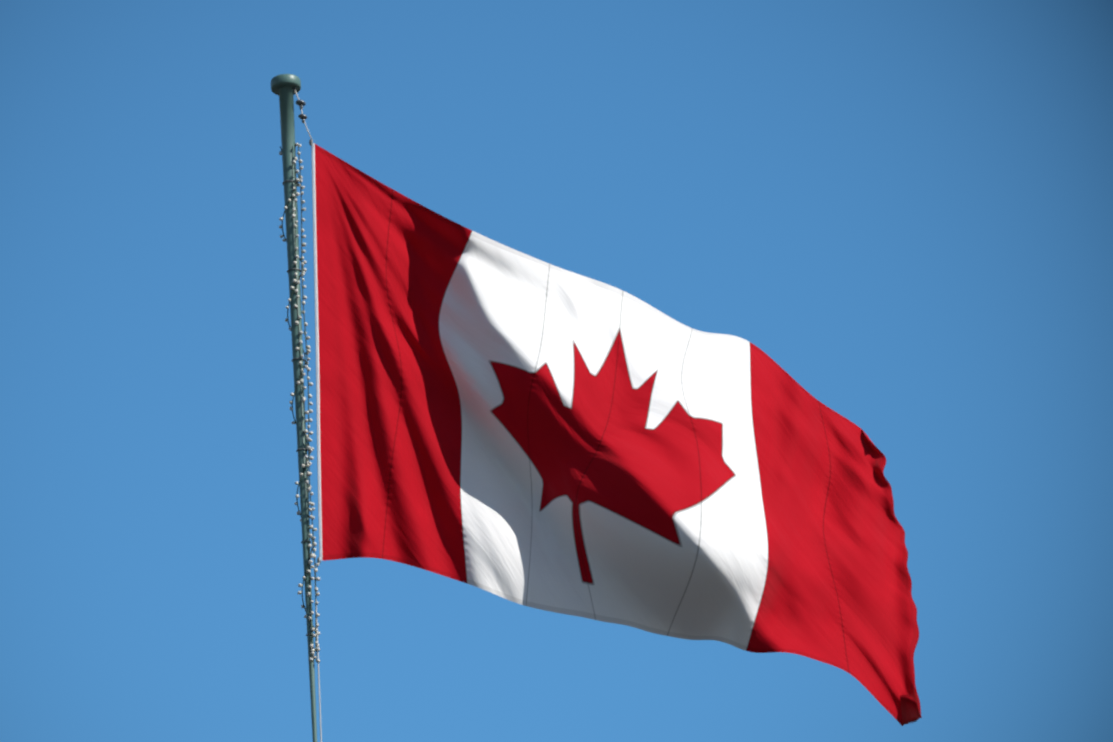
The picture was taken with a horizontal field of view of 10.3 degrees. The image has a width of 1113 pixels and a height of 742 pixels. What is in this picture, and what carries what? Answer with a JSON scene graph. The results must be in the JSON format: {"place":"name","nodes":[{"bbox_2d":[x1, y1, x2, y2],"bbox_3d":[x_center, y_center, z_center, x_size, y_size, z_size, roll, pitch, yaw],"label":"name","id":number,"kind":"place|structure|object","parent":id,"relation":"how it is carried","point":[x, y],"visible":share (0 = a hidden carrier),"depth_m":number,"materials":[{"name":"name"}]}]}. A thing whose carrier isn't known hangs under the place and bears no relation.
{"place":"outdoors","nodes":[
{"label":"outdoors","id":0,"kind":"place"},
{"bbox_2d":[0,0,1112,741],"label":"sky","id":1,"kind":"structure","parent":0,"point":[906,206],"materials":[{"name":"blue"}]},
{"label":"ground","id":2,"kind":"structure","parent":0,"visible":0},
{"bbox_2d":[271,74,921,741],"bbox_3d":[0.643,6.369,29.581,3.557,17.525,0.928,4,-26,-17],"label":"flag","id":3,"kind":"object","parent":2,"relation":"on","point":[505,422],"visible":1,"depth_m":32.42,"materials":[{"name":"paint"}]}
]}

